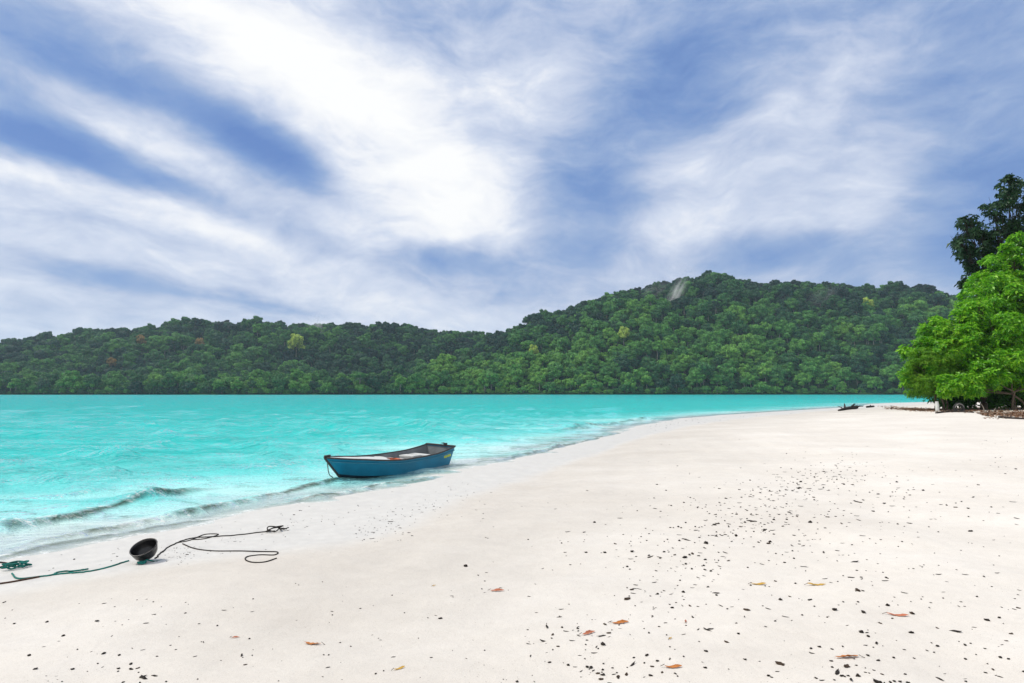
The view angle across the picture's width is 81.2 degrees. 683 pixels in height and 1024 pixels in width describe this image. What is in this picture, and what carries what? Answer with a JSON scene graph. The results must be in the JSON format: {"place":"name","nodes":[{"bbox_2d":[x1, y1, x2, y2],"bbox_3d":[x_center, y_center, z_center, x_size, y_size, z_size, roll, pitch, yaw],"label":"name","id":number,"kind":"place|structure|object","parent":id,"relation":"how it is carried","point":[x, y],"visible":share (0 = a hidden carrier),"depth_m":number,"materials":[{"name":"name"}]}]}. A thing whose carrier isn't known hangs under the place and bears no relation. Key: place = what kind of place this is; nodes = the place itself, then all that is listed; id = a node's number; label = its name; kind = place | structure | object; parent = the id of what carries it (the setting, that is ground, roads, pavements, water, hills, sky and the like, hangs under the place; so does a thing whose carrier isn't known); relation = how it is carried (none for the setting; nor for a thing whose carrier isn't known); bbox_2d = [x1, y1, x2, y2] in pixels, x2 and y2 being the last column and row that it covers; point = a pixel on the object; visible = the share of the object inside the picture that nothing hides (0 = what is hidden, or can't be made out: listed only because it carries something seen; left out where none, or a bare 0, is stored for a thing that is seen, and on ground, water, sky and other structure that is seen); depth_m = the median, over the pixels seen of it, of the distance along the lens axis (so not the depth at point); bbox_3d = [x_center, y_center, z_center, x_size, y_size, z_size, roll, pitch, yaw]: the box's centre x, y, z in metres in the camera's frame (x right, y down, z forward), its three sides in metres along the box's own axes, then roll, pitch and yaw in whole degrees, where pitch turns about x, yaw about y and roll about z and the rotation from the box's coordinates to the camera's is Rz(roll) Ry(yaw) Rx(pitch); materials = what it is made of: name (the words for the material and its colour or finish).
{"place":"outdoors","nodes":[
{"label":"outdoors","id":0,"kind":"place"},
{"bbox_2d":[0,282,936,394],"bbox_3d":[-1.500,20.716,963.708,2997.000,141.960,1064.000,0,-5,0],"label":"hills","id":1,"kind":"structure","parent":0,"point":[739,386],"depth_m":517.35,"materials":[{"name":"plant"}]},
{"bbox_2d":[0,384,9,391],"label":"rainforest tree","id":2,"kind":"object","parent":1,"relation":"on","point":[4,387],"visible":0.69,"depth_m":491.90,"materials":[{"name":"green plant"}]},
{"bbox_2d":[2,375,17,390],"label":"rainforest tree","id":3,"kind":"object","parent":1,"relation":"on","point":[7,378],"visible":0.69,"depth_m":489.85,"materials":[{"name":"green plant"}]},
{"bbox_2d":[23,373,36,380],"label":"rainforest tree","id":4,"kind":"object","parent":1,"relation":"on","point":[31,377],"visible":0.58,"depth_m":529.24,"materials":[{"name":"green plant"}]},
{"bbox_2d":[43,374,59,384],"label":"rainforest tree","id":5,"kind":"object","parent":1,"relation":"on","point":[52,378],"visible":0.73,"depth_m":505.35,"materials":[{"name":"green plant"}]},
{"bbox_2d":[61,370,83,392],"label":"rainforest tree","id":6,"kind":"object","parent":1,"relation":"on","point":[70,377],"visible":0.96,"depth_m":491.70,"materials":[{"name":"green plant"}]},
{"bbox_2d":[69,381,87,392],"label":"rainforest tree","id":7,"kind":"object","parent":1,"relation":"on","point":[77,385],"visible":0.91,"depth_m":491.97,"materials":[{"name":"green plant"}]},
{"bbox_2d":[83,374,100,393],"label":"rainforest tree","id":8,"kind":"object","parent":1,"relation":"on","point":[93,379],"visible":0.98,"depth_m":491.99,"materials":[{"name":"green plant"}]},
{"bbox_2d":[101,371,116,379],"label":"rainforest tree","id":9,"kind":"object","parent":1,"relation":"on","point":[107,375],"visible":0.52,"depth_m":583.49,"materials":[{"name":"green plant"}]},
{"bbox_2d":[106,357,116,367],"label":"rainforest tree","id":10,"kind":"object","parent":1,"relation":"on","point":[110,360],"visible":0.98,"depth_m":679.21,"materials":[{"name":"orange plant"}]},
{"bbox_2d":[126,381,145,393],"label":"rainforest tree","id":11,"kind":"object","parent":1,"relation":"on","point":[136,387],"visible":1,"depth_m":489.74,"materials":[{"name":"green plant"}]},
{"bbox_2d":[136,334,146,343],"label":"rainforest tree","id":12,"kind":"object","parent":1,"relation":"on","point":[140,339],"visible":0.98,"depth_m":751.79,"materials":[{"name":"orange plant"}]},
{"bbox_2d":[149,374,165,383],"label":"rainforest tree","id":13,"kind":"object","parent":1,"relation":"on","point":[157,377],"visible":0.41,"depth_m":526.88,"materials":[{"name":"green plant"}]},
{"bbox_2d":[160,366,166,375],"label":"rainforest tree","id":14,"kind":"object","parent":1,"relation":"on","point":[163,372],"visible":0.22,"depth_m":575.06,"materials":[{"name":"green plant"}]},
{"bbox_2d":[158,374,176,393],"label":"rainforest tree","id":15,"kind":"object","parent":1,"relation":"on","point":[169,380],"visible":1,"depth_m":491.17,"materials":[{"name":"green plant"}]},
{"bbox_2d":[166,386,179,393],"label":"rainforest tree","id":16,"kind":"object","parent":1,"relation":"on","point":[173,388],"visible":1,"depth_m":489.71,"materials":[{"name":"green plant"}]},
{"bbox_2d":[172,372,184,386],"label":"rainforest tree","id":17,"kind":"object","parent":1,"relation":"on","point":[179,377],"visible":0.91,"depth_m":497.71,"materials":[{"name":"green plant"}]},
{"bbox_2d":[177,370,190,376],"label":"rainforest tree","id":18,"kind":"object","parent":1,"relation":"on","point":[184,373],"visible":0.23,"depth_m":556.48,"materials":[{"name":"green plant"}]},
{"bbox_2d":[180,382,196,391],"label":"rainforest tree","id":19,"kind":"object","parent":1,"relation":"on","point":[188,386],"visible":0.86,"depth_m":490.74,"materials":[{"name":"green plant"}]},
{"bbox_2d":[185,373,195,380],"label":"rainforest tree","id":20,"kind":"object","parent":1,"relation":"on","point":[188,375],"visible":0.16,"depth_m":542.61,"materials":[{"name":"green plant"}]},
{"bbox_2d":[183,367,199,373],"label":"rainforest tree","id":21,"kind":"object","parent":1,"relation":"on","point":[191,369],"visible":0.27,"depth_m":647.87,"materials":[{"name":"green plant"}]},
{"bbox_2d":[191,374,206,383],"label":"rainforest tree","id":22,"kind":"object","parent":1,"relation":"on","point":[201,378],"visible":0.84,"depth_m":506.17,"materials":[{"name":"green plant"}]},
{"bbox_2d":[195,338,204,344],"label":"rainforest tree","id":23,"kind":"object","parent":1,"relation":"on","point":[199,341],"visible":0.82,"depth_m":764.49,"materials":[{"name":"orange plant"}]},
{"bbox_2d":[196,382,211,389],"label":"rainforest tree","id":24,"kind":"object","parent":1,"relation":"on","point":[201,386],"visible":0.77,"depth_m":493.23,"materials":[{"name":"green plant"}]},
{"bbox_2d":[203,372,220,379],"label":"rainforest tree","id":25,"kind":"object","parent":1,"relation":"on","point":[210,375],"visible":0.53,"depth_m":550.48,"materials":[{"name":"green plant"}]},
{"bbox_2d":[217,372,227,376],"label":"rainforest tree","id":26,"kind":"object","parent":1,"relation":"on","point":[223,374],"visible":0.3,"depth_m":613.59,"materials":[{"name":"green plant"}]},
{"bbox_2d":[239,375,249,381],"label":"rainforest tree","id":27,"kind":"object","parent":1,"relation":"on","point":[243,378],"visible":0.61,"depth_m":522.10,"materials":[{"name":"green plant"}]},
{"bbox_2d":[247,369,269,379],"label":"rainforest tree","id":28,"kind":"object","parent":1,"relation":"on","point":[259,374],"visible":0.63,"depth_m":547.86,"materials":[{"name":"green plant"}]},
{"bbox_2d":[253,379,267,391],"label":"rainforest tree","id":29,"kind":"object","parent":1,"relation":"on","point":[260,383],"visible":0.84,"depth_m":492.96,"materials":[{"name":"green plant"}]},
{"bbox_2d":[271,374,282,386],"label":"rainforest tree","id":30,"kind":"object","parent":1,"relation":"on","point":[276,376],"visible":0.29,"depth_m":502.27,"materials":[{"name":"green plant"}]},
{"bbox_2d":[287,333,304,356],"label":"rainforest tree","id":31,"kind":"object","parent":1,"relation":"on","point":[297,340],"visible":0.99,"depth_m":735.50,"materials":[{"name":"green plant"}]},
{"bbox_2d":[289,367,303,381],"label":"rainforest tree","id":32,"kind":"object","parent":1,"relation":"on","point":[296,374],"visible":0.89,"depth_m":510.52,"materials":[{"name":"green plant"}]},
{"bbox_2d":[299,376,312,386],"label":"rainforest tree","id":33,"kind":"object","parent":1,"relation":"on","point":[304,379],"visible":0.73,"depth_m":500.04,"materials":[{"name":"green plant"}]},
{"bbox_2d":[311,369,328,381],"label":"rainforest tree","id":34,"kind":"object","parent":1,"relation":"on","point":[317,376],"visible":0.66,"depth_m":542.72,"materials":[{"name":"green plant"}]},
{"bbox_2d":[320,382,333,391],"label":"rainforest tree","id":35,"kind":"object","parent":1,"relation":"on","point":[326,385],"visible":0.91,"depth_m":491.81,"materials":[{"name":"green plant"}]},
{"bbox_2d":[335,373,349,379],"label":"rainforest tree","id":36,"kind":"object","parent":1,"relation":"on","point":[340,375],"visible":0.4,"depth_m":543.13,"materials":[{"name":"green plant"}]},
{"bbox_2d":[349,372,368,383],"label":"rainforest tree","id":37,"kind":"object","parent":1,"relation":"on","point":[360,375],"visible":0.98,"depth_m":497.77,"materials":[{"name":"green plant"}]},
{"bbox_2d":[354,384,368,392],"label":"rainforest tree","id":38,"kind":"object","parent":1,"relation":"on","point":[360,387],"visible":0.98,"depth_m":493.78,"materials":[{"name":"green plant"}]},
{"bbox_2d":[364,375,381,389],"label":"rainforest tree","id":39,"kind":"object","parent":1,"relation":"on","point":[372,381],"visible":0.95,"depth_m":499.90,"materials":[{"name":"green plant"}]},
{"bbox_2d":[390,365,405,375],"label":"rainforest tree","id":40,"kind":"object","parent":1,"relation":"on","point":[398,369],"visible":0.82,"depth_m":543.89,"materials":[{"name":"green plant"}]},
{"bbox_2d":[394,375,406,392],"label":"rainforest tree","id":41,"kind":"object","parent":1,"relation":"on","point":[399,380],"visible":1,"depth_m":502.77,"materials":[{"name":"green plant"}]},
{"bbox_2d":[403,383,415,391],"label":"rainforest tree","id":42,"kind":"object","parent":1,"relation":"on","point":[410,385],"visible":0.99,"depth_m":503.64,"materials":[{"name":"green plant"}]},
{"bbox_2d":[407,372,423,392],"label":"rainforest tree","id":43,"kind":"object","parent":1,"relation":"on","point":[413,378],"visible":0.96,"depth_m":507.60,"materials":[{"name":"green plant"}]},
{"bbox_2d":[437,370,451,384],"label":"rainforest tree","id":44,"kind":"object","parent":1,"relation":"on","point":[444,375],"visible":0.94,"depth_m":519.71,"materials":[{"name":"green plant"}]},
{"bbox_2d":[459,371,472,379],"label":"rainforest tree","id":45,"kind":"object","parent":1,"relation":"on","point":[464,375],"visible":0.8,"depth_m":533.06,"materials":[{"name":"green plant"}]},
{"bbox_2d":[475,372,488,391],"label":"rainforest tree","id":46,"kind":"object","parent":1,"relation":"on","point":[482,378],"visible":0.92,"depth_m":515.75,"materials":[{"name":"green plant"}]},
{"bbox_2d":[482,371,502,389],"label":"rainforest tree","id":47,"kind":"object","parent":1,"relation":"on","point":[493,378],"visible":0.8,"depth_m":518.22,"materials":[{"name":"green plant"}]},
{"bbox_2d":[0,270,997,393],"bbox_3d":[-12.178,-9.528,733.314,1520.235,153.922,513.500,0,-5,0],"label":"forest","id":48,"kind":"object","parent":1,"relation":"on","point":[83,351],"visible":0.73,"depth_m":626.28,"materials":[{"name":"plant"}]},
{"bbox_2d":[492,380,507,388],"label":"rainforest tree","id":49,"kind":"object","parent":1,"relation":"on","point":[503,383],"visible":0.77,"depth_m":522.06,"materials":[{"name":"green plant"}]},
{"bbox_2d":[507,364,524,384],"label":"rainforest tree","id":50,"kind":"object","parent":1,"relation":"on","point":[517,370],"visible":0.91,"depth_m":528.95,"materials":[{"name":"green plant"}]},
{"bbox_2d":[529,344,538,353],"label":"rainforest tree","id":51,"kind":"object","parent":1,"relation":"on","point":[534,348],"visible":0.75,"depth_m":598.88,"materials":[{"name":"green plant"}]},
{"bbox_2d":[530,371,545,390],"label":"rainforest tree","id":52,"kind":"object","parent":1,"relation":"on","point":[539,376],"visible":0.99,"depth_m":521.15,"materials":[{"name":"green plant"}]},
{"bbox_2d":[540,368,550,381],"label":"rainforest tree","id":53,"kind":"object","parent":1,"relation":"on","point":[545,370],"visible":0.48,"depth_m":530.91,"materials":[{"name":"green plant"}]},
{"bbox_2d":[542,381,556,390],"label":"rainforest tree","id":54,"kind":"object","parent":1,"relation":"on","point":[550,386],"visible":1,"depth_m":513.87,"materials":[{"name":"green plant"}]},
{"bbox_2d":[547,367,561,380],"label":"rainforest tree","id":55,"kind":"object","parent":1,"relation":"on","point":[554,373],"visible":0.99,"depth_m":525.38,"materials":[{"name":"green plant"}]},
{"bbox_2d":[563,378,577,389],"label":"rainforest tree","id":56,"kind":"object","parent":1,"relation":"on","point":[571,382],"visible":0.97,"depth_m":518.28,"materials":[{"name":"green plant"}]},
{"bbox_2d":[585,380,599,389],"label":"rainforest tree","id":57,"kind":"object","parent":1,"relation":"on","point":[590,384],"visible":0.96,"depth_m":510.56,"materials":[{"name":"green plant"}]},
{"bbox_2d":[617,326,629,345],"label":"rainforest tree","id":58,"kind":"object","parent":1,"relation":"on","point":[623,332],"visible":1,"depth_m":594.12,"materials":[{"name":"green plant"}]},
{"bbox_2d":[618,384,630,392],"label":"rainforest tree","id":59,"kind":"object","parent":1,"relation":"on","point":[624,387],"visible":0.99,"depth_m":506.35,"materials":[{"name":"green plant"}]},
{"bbox_2d":[621,379,637,389],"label":"rainforest tree","id":60,"kind":"object","parent":1,"relation":"on","point":[631,383],"visible":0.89,"depth_m":507.64,"materials":[{"name":"green plant"}]},
{"bbox_2d":[633,367,649,385],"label":"rainforest tree","id":61,"kind":"object","parent":1,"relation":"on","point":[638,372],"visible":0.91,"depth_m":516.42,"materials":[{"name":"green plant"}]},
{"bbox_2d":[653,379,667,387],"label":"rainforest tree","id":62,"kind":"object","parent":1,"relation":"on","point":[661,382],"visible":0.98,"depth_m":509.36,"materials":[{"name":"green plant"}]},
{"bbox_2d":[667,374,685,392],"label":"rainforest tree","id":63,"kind":"object","parent":1,"relation":"on","point":[676,379],"visible":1,"depth_m":503.91,"materials":[{"name":"green plant"}]},
{"bbox_2d":[689,368,705,386],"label":"rainforest tree","id":64,"kind":"object","parent":1,"relation":"on","point":[697,374],"visible":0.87,"depth_m":511.03,"materials":[{"name":"green plant"}]},
{"bbox_2d":[695,361,712,384],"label":"rainforest tree","id":65,"kind":"object","parent":1,"relation":"on","point":[706,368],"visible":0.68,"depth_m":513.27,"materials":[{"name":"green plant"}]},
{"bbox_2d":[717,363,735,376],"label":"rainforest tree","id":66,"kind":"object","parent":1,"relation":"on","point":[728,369],"visible":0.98,"depth_m":517.10,"materials":[{"name":"green plant"}]},
{"bbox_2d":[754,381,770,392],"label":"rainforest tree","id":67,"kind":"object","parent":1,"relation":"on","point":[761,385],"visible":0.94,"depth_m":504.85,"materials":[{"name":"green plant"}]},
{"bbox_2d":[757,366,770,381],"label":"rainforest tree","id":68,"kind":"object","parent":1,"relation":"on","point":[762,371],"visible":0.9,"depth_m":517.79,"materials":[{"name":"green plant"}]},
{"bbox_2d":[765,367,785,385],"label":"rainforest tree","id":69,"kind":"object","parent":1,"relation":"on","point":[774,373],"visible":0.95,"depth_m":513.48,"materials":[{"name":"green plant"}]},
{"bbox_2d":[799,360,818,384],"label":"rainforest tree","id":70,"kind":"object","parent":1,"relation":"on","point":[808,367],"visible":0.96,"depth_m":517.43,"materials":[{"name":"green plant"}]},
{"bbox_2d":[812,369,828,384],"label":"rainforest tree","id":71,"kind":"object","parent":1,"relation":"on","point":[822,373],"visible":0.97,"depth_m":515.87,"materials":[{"name":"green plant"}]},
{"bbox_2d":[835,367,855,382],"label":"rainforest tree","id":72,"kind":"object","parent":1,"relation":"on","point":[843,373],"visible":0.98,"depth_m":512.53,"materials":[{"name":"green plant"}]},
{"bbox_2d":[863,297,874,308],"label":"rainforest tree","id":73,"kind":"object","parent":1,"relation":"on","point":[871,302],"visible":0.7,"depth_m":619.24,"materials":[{"name":"green plant"}]},
{"bbox_2d":[867,376,883,388],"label":"rainforest tree","id":74,"kind":"object","parent":1,"relation":"on","point":[873,382],"visible":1,"depth_m":499.51,"materials":[{"name":"green plant"}]},
{"bbox_2d":[880,366,899,381],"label":"rainforest tree","id":75,"kind":"object","parent":1,"relation":"on","point":[890,371],"visible":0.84,"depth_m":506.86,"materials":[{"name":"green plant"}]},
{"bbox_2d":[0,395,937,558],"bbox_3d":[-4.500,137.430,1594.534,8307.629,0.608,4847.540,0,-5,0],"label":"water","id":76,"kind":"structure","parent":0,"point":[74,468],"depth_m":25.10,"materials":[{"name":"liquid"}]},
{"bbox_2d":[0,402,1023,682],"bbox_3d":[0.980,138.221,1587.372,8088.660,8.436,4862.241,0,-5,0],"label":"sand","id":77,"kind":"structure","parent":0,"point":[318,572],"depth_m":5.75,"materials":[{"name":"sand"}]},
{"bbox_2d":[0,576,38,583],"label":"mooring rope","id":78,"kind":"object","parent":77,"relation":"on","point":[19,580],"visible":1,"depth_m":6.05,"materials":[{"name":"fabric"}]},
{"bbox_2d":[0,560,128,578],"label":"mooring rope","id":79,"kind":"object","parent":77,"relation":"on","point":[20,563],"visible":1,"depth_m":6.45,"materials":[{"name":"fabric"}]},
{"bbox_2d":[129,538,162,563],"bbox_3d":[-4.050,2.313,6.581,0.283,0.245,0.264,-2,-5,17],"label":"black bowl","id":80,"kind":"object","parent":77,"relation":"on","point":[143,551],"visible":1,"depth_m":6.62,"materials":[{"name":"plastic"}]},
{"bbox_2d":[154,525,288,558],"bbox_3d":[-3.873,2.510,7.651,0.881,0.115,1.736,-3,-6,34],"label":"mooring rope","id":81,"kind":"object","parent":77,"relation":"on","point":[267,530],"visible":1,"depth_m":7.84,"materials":[{"name":"fabric"}]},
{"bbox_2d":[182,543,278,562],"bbox_3d":[-3.274,2.435,6.988,1.925,0.116,0.434,-4,-6,38],"label":"thin cord","id":82,"kind":"object","parent":77,"relation":"on","point":[241,551],"visible":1,"depth_m":6.81,"materials":[{"name":"fabric"}]},
{"bbox_2d":[324,442,455,477],"bbox_3d":[-3.136,3.062,15.277,1.292,0.725,4.245,-1,-4,32],"label":"rowing boat","id":83,"kind":"object","parent":77,"relation":"on","point":[371,465],"visible":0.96,"depth_m":14.76,"materials":[{"name":"blue paint"}]},
{"bbox_2d":[399,454,420,458],"bbox_3d":[-2.741,3.170,16.017,0.470,0.251,0.330,-3,-6,29],"label":"cooler box","id":84,"kind":"object","parent":83,"relation":"in","point":[404,456],"visible":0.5,"depth_m":15.91,"materials":[{"name":"white paint"}]},
{"bbox_2d":[4,413,1021,682],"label":"beach debris","id":85,"kind":"object","parent":77,"relation":"on","point":[660,557],"visible":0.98,"depth_m":6.58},
{"bbox_2d":[609,620,627,622],"bbox_3d":[0.789,2.074,4.419,0.157,0.019,0.042,0,-5,-3],"label":"fallen leaf","id":86,"kind":"object","parent":77,"relation":"on","point":[621,621],"visible":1,"depth_m":4.43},
{"bbox_2d":[661,664,681,667],"bbox_3d":[0.976,1.983,3.652,0.131,0.016,0.029,0,-5,0],"label":"fallen leaf","id":87,"kind":"object","parent":77,"relation":"on","point":[675,665],"visible":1,"depth_m":3.66,"materials":[{"name":"plant"}]},
{"bbox_2d":[838,403,862,410],"bbox_3d":[31.319,6.009,55.126,0.894,0.667,9.418,-4,-6,38],"label":"driftwood branch","id":88,"kind":"object","parent":77,"relation":"on","point":[850,407],"visible":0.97,"depth_m":53.90,"materials":[{"name":"wood"}]},
{"bbox_2d":[882,612,907,615],"bbox_3d":[2.905,2.064,4.524,0.177,0.018,0.043,-1,-5,11],"label":"fallen leaf","id":89,"kind":"object","parent":77,"relation":"on","point":[897,614],"visible":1,"depth_m":4.52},
{"bbox_2d":[899,341,967,409],"bbox_3d":[32.176,2.693,45.172,5.213,5.741,3.383,0,-5,0],"label":"olive shrub","id":90,"kind":"object","parent":77,"relation":"on","point":[926,389],"visible":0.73,"depth_m":44.81,"materials":[{"name":"green plant"}]},
{"bbox_2d":[935,401,939,410],"bbox_3d":[30.207,4.666,42.439,0.255,0.804,0.250,0,-5,0],"label":"white post","id":91,"kind":"object","parent":77,"relation":"on","point":[936,405],"visible":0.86,"depth_m":42.38,"materials":[{"name":"paint"}]},
{"bbox_2d":[877,405,1023,418],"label":"leaf litter","id":92,"kind":"object","parent":77,"relation":"on","point":[1017,413],"visible":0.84,"depth_m":40.43,"materials":[{"name":"brown plant"}]},
{"bbox_2d":[935,408,973,412],"bbox_3d":[29.076,4.609,39.713,2.958,0.358,1.387,0,-5,-3],"label":"driftwood log","id":93,"kind":"object","parent":77,"relation":"on","point":[954,411],"visible":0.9,"depth_m":39.88,"materials":[{"name":"wood"}]},
{"bbox_2d":[953,403,964,410],"bbox_3d":[31.094,4.652,41.551,0.800,0.800,0.182,0,-5,0],"label":"old tyre","id":94,"kind":"object","parent":77,"relation":"on","point":[958,404],"visible":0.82,"depth_m":41.50,"materials":[{"name":"rubber"}]},
{"bbox_2d":[895,271,1023,409],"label":"broadleaf tree","id":95,"kind":"object","parent":77,"relation":"on","point":[975,331],"visible":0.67,"depth_m":45.25,"materials":[{"name":"green plant"}]},
{"bbox_2d":[923,386,1023,408],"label":"understorey shrub","id":96,"kind":"object","parent":77,"relation":"on","point":[992,400],"visible":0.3,"depth_m":47.23,"materials":[{"name":"green plant"}]},
{"bbox_2d":[932,345,1023,409],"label":"broadleaf shrub","id":97,"kind":"object","parent":77,"relation":"on","point":[1006,365],"visible":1,"depth_m":42.85,"materials":[{"name":"green plant"}]},
{"bbox_2d":[946,173,1023,290],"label":"tall dark tree","id":98,"kind":"object","parent":77,"relation":"on","point":[1008,197],"visible":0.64,"depth_m":51.69,"materials":[{"name":"green plant"}]},
{"bbox_2d":[955,231,1023,407],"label":"slender tree","id":99,"kind":"object","parent":77,"relation":"on","point":[1003,262],"visible":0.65,"depth_m":48.65,"materials":[{"name":"green plant"}]},
{"bbox_2d":[998,414,1023,418],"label":"driftwood log","id":100,"kind":"object","parent":77,"relation":"on","point":[1010,417],"visible":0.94,"depth_m":30.93,"materials":[{"name":"wood"}]},
{"bbox_2d":[0,0,1023,341],"label":"sky","id":101,"kind":"structure","parent":0,"point":[440,165],"materials":[{"name":"blue"}]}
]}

